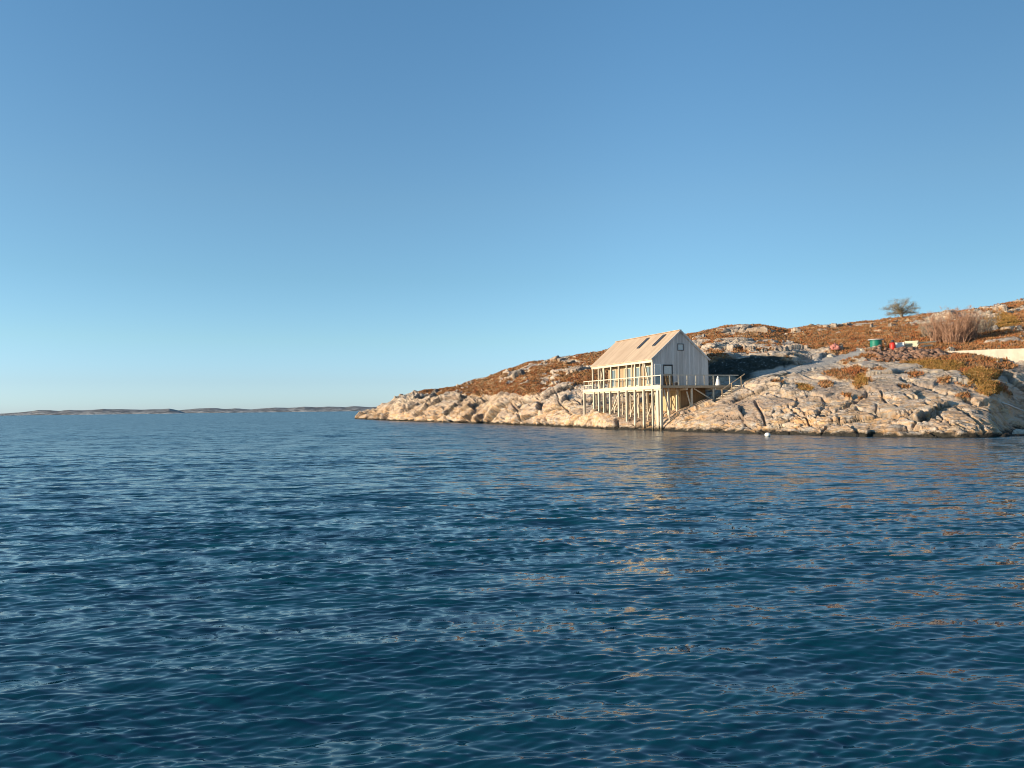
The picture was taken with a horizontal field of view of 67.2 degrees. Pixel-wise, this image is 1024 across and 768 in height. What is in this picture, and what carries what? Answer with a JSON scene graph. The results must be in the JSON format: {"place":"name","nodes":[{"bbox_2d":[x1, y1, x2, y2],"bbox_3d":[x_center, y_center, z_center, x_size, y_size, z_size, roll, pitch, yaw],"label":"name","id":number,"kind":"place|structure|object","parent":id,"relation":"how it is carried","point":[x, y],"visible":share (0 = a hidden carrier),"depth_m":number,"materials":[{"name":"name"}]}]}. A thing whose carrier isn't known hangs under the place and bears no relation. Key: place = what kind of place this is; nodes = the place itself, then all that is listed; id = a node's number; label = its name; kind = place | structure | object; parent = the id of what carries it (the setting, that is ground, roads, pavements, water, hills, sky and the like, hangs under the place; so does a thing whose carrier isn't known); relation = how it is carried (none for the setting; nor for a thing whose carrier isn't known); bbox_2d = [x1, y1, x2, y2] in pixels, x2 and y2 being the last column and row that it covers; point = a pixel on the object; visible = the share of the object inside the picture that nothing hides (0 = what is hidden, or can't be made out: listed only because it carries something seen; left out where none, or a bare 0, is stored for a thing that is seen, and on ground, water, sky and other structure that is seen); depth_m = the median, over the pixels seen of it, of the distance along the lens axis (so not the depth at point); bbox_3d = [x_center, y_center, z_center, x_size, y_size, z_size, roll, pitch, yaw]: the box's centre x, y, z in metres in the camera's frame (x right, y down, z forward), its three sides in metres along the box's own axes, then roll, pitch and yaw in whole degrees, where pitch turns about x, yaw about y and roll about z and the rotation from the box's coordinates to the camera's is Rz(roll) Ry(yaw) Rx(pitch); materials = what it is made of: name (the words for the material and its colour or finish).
{"place":"outdoors","nodes":[
{"label":"outdoors","id":0,"kind":"place"},
{"bbox_2d":[0,411,1023,767],"bbox_3d":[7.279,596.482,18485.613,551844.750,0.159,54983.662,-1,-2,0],"label":"water","id":1,"kind":"structure","parent":0,"point":[338,589],"depth_m":9.65,"materials":[{"name":"teal liquid"}]},
{"bbox_2d":[0,409,183,415],"bbox_3d":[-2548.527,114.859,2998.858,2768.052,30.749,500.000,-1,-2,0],"label":"island","id":2,"kind":"structure","parent":1,"relation":"on","point":[105,411],"depth_m":2810.35,"materials":[{"name":"grey stone"}]},
{"bbox_2d":[179,406,376,412],"bbox_3d":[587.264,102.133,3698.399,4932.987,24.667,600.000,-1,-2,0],"label":"coast","id":3,"kind":"structure","parent":1,"relation":"on","point":[295,409],"depth_m":3481.90},
{"bbox_2d":[583,374,737,430],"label":"pile deck","id":4,"kind":"structure","parent":1,"relation":"in","point":[656,391],"depth_m":78.77,"materials":[{"name":"beige wood"}]},
{"bbox_2d":[590,329,710,410],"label":"boathouse","id":5,"kind":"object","parent":4,"relation":"on","point":[674,354],"visible":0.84,"depth_m":79.06,"materials":[{"name":"grey wood"}]},
{"bbox_2d":[612,369,615,387],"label":"window","id":6,"kind":"structure","parent":5,"relation":"in","point":[613,371],"depth_m":87.29,"materials":[{"name":"white glass"}]},
{"bbox_2d":[625,368,631,386],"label":"window","id":7,"kind":"structure","parent":5,"relation":"in","point":[629,369],"depth_m":83.76,"materials":[{"name":"white glass"}]},
{"bbox_2d":[636,367,639,385],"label":"window","id":8,"kind":"structure","parent":5,"relation":"in","point":[637,368],"depth_m":82.10,"materials":[{"name":"white glass"}]},
{"bbox_2d":[646,366,651,384],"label":"window","id":9,"kind":"structure","parent":5,"relation":"in","point":[648,368],"depth_m":79.88,"materials":[{"name":"white glass"}]},
{"bbox_2d":[663,365,672,384],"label":"door","id":10,"kind":"structure","parent":5,"relation":"in","point":[668,370],"depth_m":77.60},
{"bbox_2d":[677,344,683,350],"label":"window","id":11,"kind":"structure","parent":5,"relation":"in","point":[680,347],"depth_m":78.22,"materials":[{"name":"black glass"}]},
{"bbox_2d":[715,374,744,400],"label":"staircase","id":12,"kind":"structure","parent":4,"relation":"attached to","point":[732,389],"depth_m":77.36,"materials":[{"name":"beige wood"}]},
{"bbox_2d":[0,0,1023,413],"label":"sky","id":13,"kind":"structure","parent":0,"point":[222,204],"materials":[{"name":"blue"}]},
{"bbox_2d":[355,299,1023,437],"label":"hillside","id":14,"kind":"structure","parent":0,"point":[926,404],"depth_m":75.27,"materials":[{"name":"beige stone"}]},
{"bbox_2d":[410,298,1023,398],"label":"heather","id":15,"kind":"object","parent":14,"relation":"on","point":[978,345],"visible":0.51,"depth_m":110.67,"materials":[{"name":"brown plant"}]},
{"bbox_2d":[830,343,840,349],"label":"tarp heap","id":16,"kind":"object","parent":14,"relation":"on","point":[834,346],"visible":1,"depth_m":90.31,"materials":[{"name":"fabric"}]},
{"bbox_2d":[868,339,883,347],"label":"cable reel","id":17,"kind":"object","parent":14,"relation":"on","point":[875,342],"visible":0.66,"depth_m":87.69,"materials":[{"name":"green plastic"}]},
{"bbox_2d":[890,340,895,349],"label":"fuel can","id":18,"kind":"object","parent":14,"relation":"on","point":[892,345],"visible":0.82,"depth_m":86.55,"materials":[{"name":"red paint"}]},
{"bbox_2d":[879,298,920,317],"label":"tree","id":19,"kind":"object","parent":14,"relation":"on","point":[900,310],"visible":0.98,"depth_m":137.23,"materials":[{"name":"green plant"}]},
{"bbox_2d":[895,342,904,347],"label":"white box","id":20,"kind":"object","parent":14,"relation":"on","point":[900,344],"visible":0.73,"depth_m":87.09,"materials":[{"name":"paint"}]},
{"bbox_2d":[864,344,945,360],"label":"rubble","id":21,"kind":"object","parent":14,"relation":"on","point":[907,353],"visible":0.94,"depth_m":80.20,"materials":[{"name":"brown stone"}]},
{"bbox_2d":[794,311,1023,395],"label":"grass","id":22,"kind":"structure","parent":14,"relation":"on","point":[978,372],"depth_m":70.83,"materials":[{"name":"brown plant"}]},
{"bbox_2d":[905,341,918,346],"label":"plank stack","id":23,"kind":"object","parent":14,"relation":"on","point":[914,344],"visible":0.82,"depth_m":87.30,"materials":[{"name":"beige wood"}]},
{"bbox_2d":[904,341,935,344],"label":"board","id":24,"kind":"object","parent":23,"relation":"on","point":[920,342],"visible":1,"depth_m":87.59,"materials":[{"name":"brown wood"}]},
{"bbox_2d":[918,314,944,337],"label":"bare shrub","id":25,"kind":"object","parent":14,"relation":"on","point":[923,327],"visible":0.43,"depth_m":98.17,"materials":[{"name":"brown plant"}]},
{"bbox_2d":[914,310,959,342],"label":"bare shrub","id":26,"kind":"object","parent":14,"relation":"on","point":[937,331],"visible":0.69,"depth_m":93.11,"materials":[{"name":"brown plant"}]},
{"bbox_2d":[930,305,979,343],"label":"bare shrub","id":27,"kind":"object","parent":14,"relation":"on","point":[955,337],"visible":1,"depth_m":90.89,"materials":[{"name":"brown plant"}]},
{"bbox_2d":[949,307,990,340],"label":"bare shrub","id":28,"kind":"object","parent":14,"relation":"on","point":[973,333],"visible":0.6,"depth_m":91.93,"materials":[{"name":"brown plant"}]},
{"bbox_2d":[963,309,1001,332],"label":"bare shrub","id":29,"kind":"object","parent":14,"relation":"on","point":[987,324],"visible":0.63,"depth_m":96.68,"materials":[{"name":"brown plant"}]},
{"bbox_2d":[946,348,1023,362],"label":"concrete wall","id":30,"kind":"structure","parent":14,"relation":"on","point":[1014,355],"depth_m":78.16,"materials":[{"name":"beige concrete"}]},
{"bbox_2d":[1012,429,1023,433],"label":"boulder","id":31,"kind":"object","parent":14,"relation":"on","point":[1018,431],"visible":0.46,"depth_m":56.37,"materials":[{"name":"grey stone"}]}
]}

